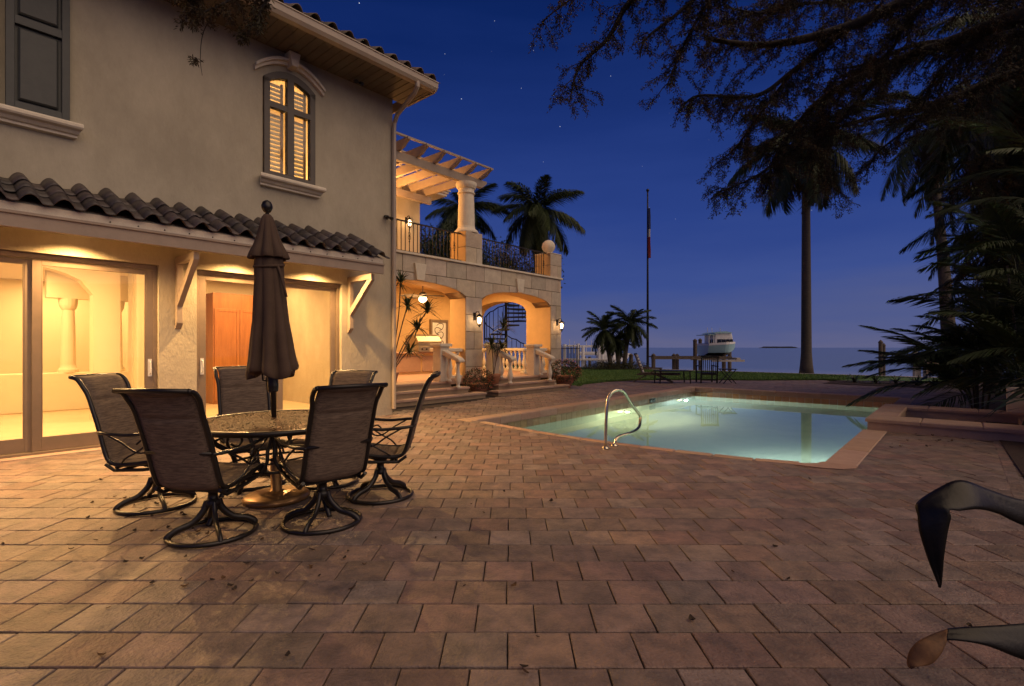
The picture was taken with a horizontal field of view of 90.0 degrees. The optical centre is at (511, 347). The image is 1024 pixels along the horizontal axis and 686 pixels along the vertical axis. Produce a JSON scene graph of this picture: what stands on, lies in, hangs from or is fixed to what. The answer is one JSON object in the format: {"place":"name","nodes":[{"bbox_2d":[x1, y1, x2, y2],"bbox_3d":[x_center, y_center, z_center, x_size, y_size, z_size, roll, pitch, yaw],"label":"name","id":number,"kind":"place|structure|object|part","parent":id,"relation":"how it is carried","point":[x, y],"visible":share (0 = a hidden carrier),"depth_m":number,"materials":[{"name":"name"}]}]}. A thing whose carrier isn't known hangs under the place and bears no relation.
{"place":"outdoors","nodes":[
{"label":"outdoors","id":0,"kind":"place"},
{"bbox_2d":[484,302,525,368],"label":"spiral staircase","id":1,"kind":"structure","parent":0,"point":[518,309],"depth_m":21.57,"materials":[{"name":"metal"}]},
{"bbox_2d":[0,380,1023,685],"bbox_3d":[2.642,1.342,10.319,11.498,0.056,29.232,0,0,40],"label":"patio","id":2,"kind":"structure","parent":0,"point":[858,598],"depth_m":3.02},
{"bbox_2d":[68,372,213,515],"bbox_3d":[-3.079,0.767,4.277,0.852,1.102,0.608,0,0,-1],"label":"swivel chair","id":3,"kind":"object","parent":2,"relation":"on","point":[119,438],"visible":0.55,"depth_m":4.16,"materials":[{"name":"fabric"}]},
{"bbox_2d":[112,388,272,548],"bbox_3d":[-2.133,0.782,3.494,0.608,1.074,0.874,0,0,6],"label":"swivel chair","id":4,"kind":"object","parent":2,"relation":"on","point":[175,434],"visible":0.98,"depth_m":3.31,"materials":[{"name":"fabric"}]},
{"bbox_2d":[0,0,439,461],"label":"house","id":5,"kind":"structure","parent":2,"relation":"on","point":[289,119],"depth_m":7.84,"materials":[{"name":"paint"}]},
{"bbox_2d":[0,250,156,458],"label":"sliding door","id":6,"kind":"structure","parent":5,"relation":"in","point":[32,442],"depth_m":6.26,"materials":[{"name":"brown metal"}]},
{"bbox_2d":[0,172,389,332],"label":"awning roof","id":7,"kind":"structure","parent":5,"relation":"attached to","point":[53,206],"depth_m":6.69,"materials":[{"name":"tile"}]},
{"bbox_2d":[169,0,275,71],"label":"overhanging branch","id":8,"kind":"object","parent":5,"relation":"attached to","point":[193,12],"visible":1,"depth_m":5.34,"materials":[{"name":"green plant"}]},
{"bbox_2d":[206,292,252,403],"bbox_3d":[-6.613,0.020,12.264,0.475,2.560,1.150,0,0,41],"label":"wooden cabinet","id":9,"kind":"object","parent":5,"relation":"on","point":[228,322],"visible":0.3,"depth_m":11.91,"materials":[{"name":"brown wood"}]},
{"bbox_3d":[-6.624,0.855,11.909,0.024,0.730,0.541,0,0,41],"label":"cabinet door","id":10,"kind":"part","parent":9,"relation":"part of","materials":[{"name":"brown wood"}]},
{"bbox_3d":[-6.624,-0.215,11.909,0.024,1.370,0.541,0,0,41],"label":"cabinet door","id":11,"kind":"part","parent":9,"relation":"part of","materials":[{"name":"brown wood"}]},
{"bbox_3d":[-6.263,-0.215,12.322,0.024,1.370,0.541,0,0,41],"label":"cabinet door","id":12,"kind":"part","parent":9,"relation":"part of","materials":[{"name":"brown wood"}]},
{"bbox_2d":[197,270,338,430],"bbox_3d":[-3.926,0.086,8.438,0.198,2.468,2.330,0,0,41],"label":"sliding door","id":13,"kind":"structure","parent":5,"relation":"in","point":[202,275],"depth_m":8.02,"materials":[{"name":"brown metal"}]},
{"bbox_2d":[263,71,314,184],"bbox_3d":[-3.739,-3.647,8.560,0.192,1.795,0.860,0,0,41],"label":"arched window","id":14,"kind":"structure","parent":5,"relation":"in","point":[290,80],"depth_m":8.51,"materials":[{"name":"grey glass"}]},
{"bbox_2d":[353,79,363,85],"bbox_3d":[-2.782,-4.764,9.211,0.181,0.111,0.184,0,0,41],"label":"flood lamp","id":15,"kind":"object","parent":5,"relation":"attached to","point":[356,81],"visible":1,"depth_m":9.19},
{"bbox_2d":[384,215,393,220],"bbox_3d":[-2.402,-2.504,9.889,0.181,0.111,0.184,0,0,41],"label":"flood lamp","id":16,"kind":"object","parent":5,"relation":"attached to","point":[387,217],"visible":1,"depth_m":9.87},
{"bbox_2d":[213,366,296,491],"bbox_3d":[-2.554,0.754,5.010,0.608,1.128,0.827,0,0,-41],"label":"swivel chair","id":17,"kind":"object","parent":2,"relation":"on","point":[237,392],"visible":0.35,"depth_m":5.13,"materials":[{"name":"fabric"}]},
{"bbox_2d":[206,409,338,525],"bbox_3d":[-1.940,0.964,4.300,1.410,0.730,1.410,0,0,0],"label":"patio table","id":18,"kind":"object","parent":2,"relation":"on","point":[222,432],"visible":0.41,"depth_m":4.01,"materials":[{"name":"glass"}]},
{"bbox_2d":[241,200,309,508],"bbox_3d":[-2.088,0.021,4.450,0.540,2.600,0.540,-2,0,0],"label":"patio umbrella","id":19,"kind":"object","parent":2,"relation":"on","point":[272,355],"visible":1,"depth_m":4.35,"materials":[{"name":"fabric"}]},
{"bbox_2d":[281,370,377,489],"bbox_3d":[-1.773,0.782,5.133,0.608,1.074,0.874,0,0,12],"label":"swivel chair","id":20,"kind":"object","parent":2,"relation":"on","point":[340,377],"visible":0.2,"depth_m":5.41,"materials":[{"name":"fabric"}]},
{"bbox_2d":[272,382,387,535],"bbox_3d":[-1.339,0.782,3.758,0.608,1.074,0.874,0,0,-41],"label":"swivel chair","id":21,"kind":"object","parent":2,"relation":"on","point":[339,432],"visible":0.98,"depth_m":3.60,"materials":[{"name":"fabric"}]},
{"bbox_2d":[346,371,440,504],"bbox_3d":[-1.062,0.767,4.564,0.852,1.102,0.608,0,0,-7],"label":"swivel chair","id":22,"kind":"object","parent":2,"relation":"on","point":[380,455],"visible":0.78,"depth_m":4.42,"materials":[{"name":"metal"}]},
{"bbox_2d":[396,381,486,406],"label":"entry steps","id":23,"kind":"structure","parent":2,"relation":"on","point":[407,393],"depth_m":12.43,"materials":[{"name":"stone"}]},
{"bbox_2d":[396,269,440,381],"bbox_3d":[-2.357,-0.529,12.264,1.506,2.798,1.051,0,0,0],"label":"dracaena plant","id":24,"kind":"object","parent":23,"relation":"on","point":[407,303],"visible":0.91,"depth_m":12.21,"materials":[{"name":"plant"}]},
{"bbox_2d":[430,344,464,387],"bbox_3d":[-1.621,0.460,13.111,1.014,1.120,0.420,0,0,41],"label":"stone balustrade","id":25,"kind":"object","parent":23,"relation":"on","point":[443,355],"visible":1,"depth_m":13.12,"materials":[{"name":"stone"}]},
{"bbox_2d":[462,367,494,391],"bbox_3d":[-0.910,0.923,14.154,0.955,0.794,0.972,0,0,0],"label":"flower pot","id":26,"kind":"object","parent":2,"relation":"on","point":[475,386],"visible":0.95,"depth_m":13.96,"materials":[{"name":"ceramic"}]},
{"bbox_2d":[396,131,562,389],"bbox_3d":[-3.452,-2.130,16.860,6.600,6.900,8.770,0,0,41],"label":"loggia","id":27,"kind":"object","parent":2,"relation":"on","point":[464,281],"visible":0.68,"depth_m":15.27,"materials":[{"name":"stone"}]},
{"bbox_2d":[405,216,412,227],"bbox_3d":[-3.543,-4.300,17.583,0.310,0.459,0.220,0,0,41],"label":"wall lantern","id":28,"kind":"object","parent":27,"relation":"attached to","point":[408,219],"depth_m":17.54,"materials":[{"name":"glass"}]},
{"bbox_2d":[396,352,432,374],"bbox_3d":[-3.746,0.509,16.797,1.360,0.719,3.250,0,0,41],"label":"outdoor kitchen","id":29,"kind":"object","parent":27,"relation":"on","point":[412,364],"visible":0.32,"depth_m":16.58,"materials":[{"name":"paint"}]},
{"bbox_2d":[396,356,419,372],"bbox_3d":[-3.311,0.535,16.390,0.029,0.510,0.950,0,0,41],"label":"cabinet door","id":30,"kind":"structure","parent":29,"relation":"in","point":[412,364],"depth_m":16.40,"materials":[{"name":"wood"}]},
{"bbox_2d":[404,334,441,351],"bbox_3d":[-2.936,-0.145,17.152,0.793,0.589,1.050,0,0,41],"label":"gas grill","id":31,"kind":"object","parent":29,"relation":"on","point":[423,341],"visible":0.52,"depth_m":16.82,"materials":[{"name":"silver metal"}]},
{"bbox_2d":[422,356,432,371],"bbox_3d":[-2.633,0.535,17.165,0.029,0.510,0.950,0,0,41],"label":"cabinet door","id":32,"kind":"structure","parent":29,"relation":"in","point":[427,361],"depth_m":16.95,"materials":[{"name":"wood"}]},
{"bbox_2d":[401,286,443,302],"bbox_3d":[-2.788,-1.730,15.878,1.290,0.680,1.329,0,0,41],"label":"ceiling fan","id":33,"kind":"object","parent":27,"relation":"hanging from","point":[421,294],"visible":0.76,"depth_m":15.74,"materials":[{"name":"white"}]},
{"bbox_2d":[429,319,447,343],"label":"framed wall art","id":34,"kind":"structure","parent":27,"relation":"attached to","point":[439,328],"depth_m":19.05,"materials":[{"name":"brown metal"}]},
{"bbox_2d":[429,348,462,378],"bbox_3d":[-1.833,0.445,14.306,0.180,0.850,1.080,0,0,41],"label":"stone balustrade","id":35,"kind":"object","parent":27,"relation":"on","point":[456,350],"visible":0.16,"depth_m":14.45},
{"bbox_2d":[473,311,482,326],"bbox_3d":[-0.973,-0.809,14.750,0.310,0.459,0.220,0,0,41],"label":"wall lantern","id":36,"kind":"object","parent":27,"relation":"attached to","point":[479,318],"depth_m":14.70,"materials":[{"name":"glass"}]},
{"bbox_2d":[482,348,523,370],"bbox_3d":[-0.325,0.445,19.485,2.650,0.850,0.180,0,0,41],"label":"stone balustrade","id":37,"kind":"object","parent":27,"relation":"on","point":[519,362],"visible":0.31,"depth_m":19.16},
{"bbox_2d":[520,348,546,373],"bbox_3d":[0.745,0.445,17.253,0.180,0.850,1.250,0,0,41],"label":"stone balustrade","id":38,"kind":"object","parent":27,"relation":"on","point":[524,364],"visible":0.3,"depth_m":16.84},
{"bbox_2d":[556,318,564,331],"bbox_3d":[1.687,-0.779,17.791,0.310,0.459,0.220,0,0,41],"label":"wall lantern","id":39,"kind":"object","parent":27,"relation":"attached to","point":[561,322],"depth_m":17.74,"materials":[{"name":"glass"}]},
{"bbox_2d":[468,374,569,396],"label":"entry steps","id":40,"kind":"structure","parent":2,"relation":"on","point":[524,384],"depth_m":14.97,"materials":[{"name":"stone"}]},
{"bbox_2d":[481,312,514,383],"bbox_3d":[-0.351,0.003,14.321,1.131,2.033,1.080,0,0,0],"label":"dracaena plant","id":41,"kind":"object","parent":40,"relation":"on","point":[501,345],"visible":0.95,"depth_m":14.28,"materials":[{"name":"plant"}]},
{"bbox_2d":[483,344,515,383],"bbox_3d":[-0.317,0.460,14.601,1.014,1.120,0.420,0,0,41],"label":"stone balustrade","id":42,"kind":"object","parent":40,"relation":"on","point":[499,368],"visible":0.81,"depth_m":14.59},
{"bbox_2d":[524,344,554,380],"bbox_3d":[0.895,0.460,15.986,1.014,1.120,0.420,0,0,41],"label":"stone balustrade","id":43,"kind":"object","parent":40,"relation":"on","point":[535,354],"visible":1,"depth_m":16.01,"materials":[{"name":"stone"}]},
{"bbox_2d":[547,358,581,387],"bbox_3d":[1.730,0.838,16.769,1.234,0.965,1.200,0,0,0],"label":"flower pot","id":44,"kind":"object","parent":2,"relation":"on","point":[571,378],"visible":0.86,"depth_m":16.54,"materials":[{"name":"ceramic"}]},
{"bbox_2d":[602,388,641,448],"bbox_3d":[1.565,0.935,7.041,0.152,0.783,1.098,0,0,41],"label":"grab rail","id":45,"kind":"object","parent":2,"relation":"on","point":[613,444],"visible":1,"depth_m":6.83,"materials":[{"name":"metal"}]},
{"bbox_2d":[633,353,679,382],"bbox_3d":[5.486,0.779,19.450,1.710,1.118,0.730,0,0,20],"label":"deck lounger","id":46,"kind":"object","parent":2,"relation":"on","point":[647,373],"visible":0.93,"depth_m":19.36,"materials":[{"name":"brown wood"}]},
{"bbox_2d":[653,370,690,383],"bbox_3d":[5.950,1.085,19.000,1.240,0.471,0.600,0,0,-6],"label":"garden table","id":47,"kind":"object","parent":2,"relation":"on","point":[660,378],"visible":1,"depth_m":18.90,"materials":[{"name":"metal"}]},
{"bbox_2d":[457,386,913,469],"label":"swimming pool","id":48,"kind":"structure","parent":2,"relation":"in","point":[819,430],"depth_m":10.58,"materials":[{"name":"liquid"}]},
{"bbox_2d":[695,355,718,382],"bbox_3d":[7.299,0.809,19.178,0.660,1.028,0.725,0,0,3],"label":"slatted chair","id":49,"kind":"object","parent":2,"relation":"on","point":[711,373],"visible":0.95,"depth_m":18.89,"materials":[{"name":"metal"}]},
{"bbox_2d":[718,368,736,383],"bbox_3d":[7.920,1.054,18.801,0.520,0.547,0.442,0,0,0],"label":"folding table","id":50,"kind":"object","parent":2,"relation":"on","point":[724,369],"visible":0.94,"depth_m":18.65,"materials":[{"name":"metal"}]},
{"bbox_2d":[563,366,939,377],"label":"seawall","id":51,"kind":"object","parent":2,"relation":"on","point":[791,373],"depth_m":25.62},
{"bbox_2d":[826,380,1023,474],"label":"planting bed","id":52,"kind":"object","parent":2,"relation":"in","point":[1012,448],"visible":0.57,"depth_m":11.12,"materials":[{"name":"wood"}]},
{"bbox_2d":[528,0,1023,318],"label":"oak tree","id":53,"kind":"object","parent":52,"relation":"on","point":[982,38],"visible":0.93,"depth_m":7.99,"materials":[{"name":"green plant"}]},
{"bbox_2d":[846,373,864,382],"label":"strap leaf plant","id":54,"kind":"object","parent":52,"relation":"on","point":[854,379],"visible":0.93,"depth_m":19.19,"materials":[{"name":"green plant"}]},
{"bbox_2d":[862,375,884,383],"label":"strap leaf plant","id":55,"kind":"object","parent":52,"relation":"on","point":[875,381],"visible":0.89,"depth_m":18.47,"materials":[{"name":"green plant"}]},
{"bbox_2d":[881,374,904,383],"bbox_3d":[13.920,1.198,18.534,1.236,0.562,1.048,0,0,12],"label":"strap leaf plant","id":56,"kind":"object","parent":52,"relation":"on","point":[895,381],"visible":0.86,"depth_m":18.51,"materials":[{"name":"green plant"}]},
{"bbox_2d":[905,375,923,385],"bbox_3d":[13.870,1.202,17.630,1.079,0.547,1.182,0,0,0],"label":"strap leaf plant","id":57,"kind":"object","parent":52,"relation":"on","point":[918,378],"visible":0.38,"depth_m":17.59,"materials":[{"name":"green plant"}]},
{"bbox_2d":[840,294,1023,408],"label":"areca palm","id":58,"kind":"object","parent":52,"relation":"on","point":[942,369],"visible":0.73,"depth_m":10.91,"materials":[{"name":"plant"}]},
{"bbox_2d":[853,0,1023,210],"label":"palm tree","id":59,"kind":"object","parent":52,"relation":"on","point":[1006,89],"visible":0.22,"depth_m":10.69,"materials":[{"name":"plant"}]},
{"bbox_2d":[883,81,1004,393],"bbox_3d":[13.643,-3.380,14.495,5.200,9.504,5.607,0,0,39],"label":"palm tree","id":60,"kind":"object","parent":52,"relation":"on","point":[925,173],"visible":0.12,"depth_m":15.07,"materials":[{"name":"plant"}]},
{"bbox_2d":[881,284,1021,383],"bbox_3d":[14.024,-0.261,14.757,5.362,3.892,5.127,0,0,-24],"label":"areca palm","id":61,"kind":"object","parent":52,"relation":"on","point":[938,299],"visible":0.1,"depth_m":15.33,"materials":[{"name":"plant"}]},
{"bbox_2d":[882,201,1023,386],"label":"areca palm","id":62,"kind":"object","parent":52,"relation":"on","point":[980,315],"visible":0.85,"depth_m":9.70,"materials":[{"name":"plant"}]},
{"bbox_2d":[896,87,1023,399],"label":"areca palm","id":63,"kind":"object","parent":52,"relation":"on","point":[971,255],"visible":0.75,"depth_m":10.03,"materials":[{"name":"plant"}]},
{"bbox_2d":[899,185,1023,308],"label":"palm tree","id":64,"kind":"object","parent":52,"relation":"on","point":[929,232],"visible":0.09,"depth_m":14.43,"materials":[{"name":"plant"}]},
{"bbox_2d":[902,105,1023,254],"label":"palm tree","id":65,"kind":"object","parent":52,"relation":"on","point":[940,221],"visible":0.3,"depth_m":12.06,"materials":[{"name":"plant"}]},
{"bbox_2d":[907,480,1023,668],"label":"broad leaf plant","id":66,"kind":"object","parent":52,"relation":"on","point":[933,508],"visible":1,"depth_m":1.56,"materials":[{"name":"black plant"}]},
{"bbox_2d":[913,214,1023,394],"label":"areca palm","id":67,"kind":"object","parent":52,"relation":"on","point":[1006,263],"visible":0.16,"depth_m":12.60,"materials":[{"name":"plant"}]},
{"bbox_2d":[948,387,1023,424],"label":"strap leaf plant","id":68,"kind":"object","parent":52,"relation":"on","point":[1020,399],"visible":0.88,"depth_m":7.01,"materials":[{"name":"green plant"}]},
{"bbox_2d":[956,370,1023,424],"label":"strap leaf plant","id":69,"kind":"object","parent":52,"relation":"on","point":[1016,393],"visible":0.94,"depth_m":8.22,"materials":[{"name":"green plant"}]},
{"bbox_2d":[962,363,1023,398],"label":"strap leaf plant","id":70,"kind":"object","parent":52,"relation":"on","point":[997,383],"visible":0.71,"depth_m":9.84,"materials":[{"name":"green plant"}]},
{"bbox_2d":[1006,387,1023,412],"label":"spa fountain wall","id":71,"kind":"structure","parent":52,"relation":"on","point":[1019,405],"depth_m":8.94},
{"bbox_2d":[865,403,1023,441],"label":"spa","id":72,"kind":"object","parent":2,"relation":"in","point":[960,423],"visible":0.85,"depth_m":8.03,"materials":[{"name":"stone"}]},
{"bbox_2d":[283,0,1020,347],"label":"sky","id":73,"kind":"structure","parent":0,"point":[738,275],"materials":[{"name":"blue"}]},
{"bbox_2d":[485,365,938,385],"bbox_3d":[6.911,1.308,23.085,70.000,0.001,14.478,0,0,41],"label":"lawn","id":74,"kind":"structure","parent":0,"point":[885,379],"depth_m":22.31,"materials":[{"name":"green plant"}]},
{"bbox_2d":[420,219,456,257],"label":"garden tree","id":75,"kind":"object","parent":74,"relation":"on","point":[428,243],"visible":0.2,"depth_m":23.19,"materials":[{"name":"green plant"}]},
{"bbox_2d":[420,233,490,264],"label":"garden tree","id":76,"kind":"object","parent":74,"relation":"on","point":[449,249],"visible":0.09,"depth_m":24.29,"materials":[{"name":"green plant"}]},
{"bbox_2d":[424,182,509,246],"bbox_3d":[-2.387,-3.483,26.933,4.954,9.709,4.693,0,0,0],"label":"palm tree","id":77,"kind":"object","parent":74,"relation":"on","point":[450,212],"visible":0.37,"depth_m":26.62,"materials":[{"name":"plant"}]},
{"bbox_2d":[449,236,522,269],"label":"garden tree","id":78,"kind":"object","parent":74,"relation":"on","point":[501,260],"visible":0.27,"depth_m":25.36,"materials":[{"name":"green plant"}]},
{"bbox_2d":[497,250,565,286],"bbox_3d":[0.889,-1.913,26.956,3.826,6.474,4.023,0,0,0],"label":"garden tree","id":79,"kind":"object","parent":74,"relation":"on","point":[527,265],"visible":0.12,"depth_m":26.26,"materials":[{"name":"green plant"}]},
{"bbox_2d":[490,174,585,262],"bbox_3d":[1.323,-3.418,26.180,4.931,9.576,5.494,0,0,0],"label":"palm tree","id":80,"kind":"object","parent":74,"relation":"on","point":[535,221],"visible":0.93,"depth_m":25.39,"materials":[{"name":"plant"}]},
{"bbox_2d":[561,345,579,369],"bbox_3d":[3.299,0.588,29.000,1.088,1.465,0.040,0,0,0],"label":"iron fence","id":81,"kind":"object","parent":74,"relation":"on","point":[570,348],"visible":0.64,"depth_m":28.98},
{"bbox_2d":[581,359,616,369],"bbox_3d":[5.248,1.035,30.606,2.270,0.632,2.397,0,0,0],"label":"shrub","id":82,"kind":"object","parent":74,"relation":"on","point":[600,363],"visible":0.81,"depth_m":30.33,"materials":[{"name":"green plant"}]},
{"bbox_2d":[581,311,626,361],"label":"palm tree","id":83,"kind":"object","parent":74,"relation":"on","point":[601,339],"visible":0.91,"depth_m":30.72,"materials":[{"name":"plant"}]},
{"bbox_2d":[594,359,625,369],"bbox_3d":[5.908,1.050,30.625,2.230,0.702,2.207,0,0,-27],"label":"shrub","id":84,"kind":"object","parent":74,"relation":"on","point":[613,367],"visible":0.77,"depth_m":30.18,"materials":[{"name":"green plant"}]},
{"bbox_2d":[607,330,631,366],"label":"palm tree","id":85,"kind":"object","parent":74,"relation":"on","point":[620,351],"visible":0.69,"depth_m":30.71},
{"bbox_2d":[603,359,637,369],"bbox_3d":[6.482,1.034,30.630,2.310,0.731,2.394,0,0,0],"label":"shrub","id":86,"kind":"object","parent":74,"relation":"on","point":[627,365],"visible":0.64,"depth_m":30.13,"materials":[{"name":"green plant"}]},
{"bbox_2d":[605,305,657,363],"bbox_3d":[7.089,-0.604,31.115,3.179,3.969,3.174,0,0,0],"label":"palm tree","id":87,"kind":"object","parent":74,"relation":"on","point":[633,331],"visible":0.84,"depth_m":30.66,"materials":[{"name":"plant"}]},
{"bbox_2d":[619,359,649,369],"bbox_3d":[7.212,1.047,30.600,2.252,0.717,2.276,0,0,40],"label":"shrub","id":88,"kind":"object","parent":74,"relation":"on","point":[635,364],"visible":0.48,"depth_m":30.21,"materials":[{"name":"green plant"}]},
{"bbox_2d":[646,189,648,364],"bbox_3d":[8.480,-4.300,32.000,0.200,11.240,0.200,0,0,0],"label":"flagpole","id":89,"kind":"object","parent":74,"relation":"on","point":[647,342],"visible":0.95,"depth_m":31.94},
{"bbox_2d":[647,208,650,257],"bbox_3d":[8.550,-7.130,31.910,0.215,3.100,0.131,0,0,0],"label":"flag","id":90,"kind":"object","parent":89,"relation":"hanging from","point":[649,237],"visible":1,"depth_m":31.88,"materials":[{"name":"red fabric"}]},
{"bbox_2d":[727,89,911,373],"bbox_3d":[15.171,-5.718,26.393,7.729,14.178,6.966,0,0,0],"label":"palm tree","id":91,"kind":"object","parent":74,"relation":"on","point":[784,195],"visible":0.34,"depth_m":26.20,"materials":[{"name":"plant"}]},
{"bbox_2d":[833,58,994,377],"bbox_3d":[17.598,-5.013,21.506,6.460,12.823,5.451,0,0,-15],"label":"palm tree","id":92,"kind":"object","parent":74,"relation":"on","point":[919,156],"visible":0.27,"depth_m":21.41,"materials":[{"name":"plant"}]},
{"bbox_2d":[485,348,1004,376],"bbox_3d":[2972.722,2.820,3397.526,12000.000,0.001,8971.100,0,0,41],"label":"water","id":93,"kind":"structure","parent":0,"point":[825,360],"depth_m":120.12,"materials":[{"name":"liquid"}]},
{"bbox_2d":[563,344,615,366],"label":"boat dock","id":94,"kind":"object","parent":93,"relation":"in","point":[584,359],"visible":0.43,"depth_m":41.89,"materials":[{"name":"white paint"}]},
{"bbox_2d":[596,351,630,361],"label":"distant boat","id":95,"kind":"object","parent":93,"relation":"on","point":[605,353],"visible":0.05,"depth_m":54.00,"materials":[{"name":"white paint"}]},
{"bbox_2d":[629,354,632,362],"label":"piling","id":96,"kind":"object","parent":93,"relation":"in","point":[630,357],"visible":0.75,"depth_m":32.90,"materials":[{"name":"brown wood"}]},
{"bbox_2d":[651,353,655,366],"bbox_3d":[9.116,1.648,33.000,0.299,2.544,0.284,0,0,0],"label":"piling","id":97,"kind":"object","parent":93,"relation":"in","point":[653,355],"visible":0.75,"depth_m":32.90,"materials":[{"name":"brown wood"}]},
{"bbox_2d":[672,354,675,368],"bbox_3d":[10.752,1.656,34.000,0.299,2.528,0.284,0,0,0],"label":"piling","id":98,"kind":"object","parent":93,"relation":"in","point":[673,363],"visible":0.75,"depth_m":33.90,"materials":[{"name":"brown wood"}]},
{"bbox_2d":[676,354,678,369],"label":"piling","id":99,"kind":"object","parent":93,"relation":"in","point":[677,364],"visible":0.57,"depth_m":35.89,"materials":[{"name":"brown wood"}]},
{"bbox_2d":[693,339,696,369],"bbox_3d":[12.155,1.167,34.000,0.299,3.505,0.284,0,0,0],"label":"piling","id":100,"kind":"object","parent":93,"relation":"in","point":[694,352],"visible":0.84,"depth_m":33.90,"materials":[{"name":"brown wood"}]},
{"bbox_2d":[649,356,731,358],"bbox_3d":[11.589,0.667,33.950,5.194,0.186,2.100,0,0,0],"label":"dock","id":101,"kind":"object","parent":100,"relation":"attached to","point":[684,357],"visible":0.69,"depth_m":32.90,"materials":[{"name":"brown wood"}]},
{"bbox_2d":[698,338,701,369],"bbox_3d":[13.598,1.126,37.000,0.299,3.589,0.284,0,0,0],"label":"piling","id":102,"kind":"object","parent":93,"relation":"in","point":[699,341],"visible":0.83,"depth_m":36.91,"materials":[{"name":"brown wood"}]},
{"bbox_2d":[691,357,744,361],"bbox_3d":[13.956,0.792,35.000,2.100,0.254,4.000,0,0,0],"label":"boat lift","id":103,"kind":"object","parent":102,"relation":"attached to","point":[734,360],"visible":0.46,"depth_m":33.00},
{"bbox_2d":[696,328,734,355],"bbox_3d":[13.934,-0.362,34.855,1.969,1.993,3.050,0,0,0],"label":"motor boat","id":104,"kind":"object","parent":103,"relation":"on","point":[720,343],"visible":0.98,"depth_m":33.97,"materials":[{"name":"paint"}]},
{"bbox_2d":[722,354,725,370],"bbox_3d":[14.068,1.423,34.000,0.299,2.995,0.284,0,0,0],"label":"piling","id":105,"kind":"object","parent":93,"relation":"in","point":[723,364],"visible":0.1,"depth_m":33.90,"materials":[{"name":"brown wood"}]},
{"bbox_2d":[728,352,731,370],"bbox_3d":[15.300,1.200,36.000,0.299,3.440,0.284,0,0,0],"label":"piling","id":106,"kind":"object","parent":93,"relation":"in","point":[730,363],"visible":0.12,"depth_m":35.92,"materials":[{"name":"brown wood"}]},
{"bbox_2d":[878,340,882,375],"bbox_3d":[18.000,1.271,25.000,0.207,3.299,0.197,0,0,0],"label":"piling","id":107,"kind":"object","parent":93,"relation":"in","point":[880,345],"visible":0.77,"depth_m":24.93,"materials":[{"name":"brown wood"}]},
{"bbox_2d":[883,343,885,375],"bbox_3d":[18.374,1.348,25.300,0.161,3.143,0.153,0,0,0],"label":"piling","id":108,"kind":"object","parent":93,"relation":"in","point":[884,350],"visible":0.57,"depth_m":25.25,"materials":[{"name":"brown wood"}]},
{"bbox_2d":[913,367,925,376],"bbox_3d":[20.572,1.491,25.347,3.260,2.859,0.781,0,0,-35],"label":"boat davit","id":109,"kind":"object","parent":93,"relation":"in","point":[916,373],"depth_m":24.43,"materials":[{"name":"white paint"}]},
{"bbox_2d":[760,346,796,347],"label":"shore","id":110,"kind":"structure","parent":0,"point":[778,347],"depth_m":2500.00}
]}

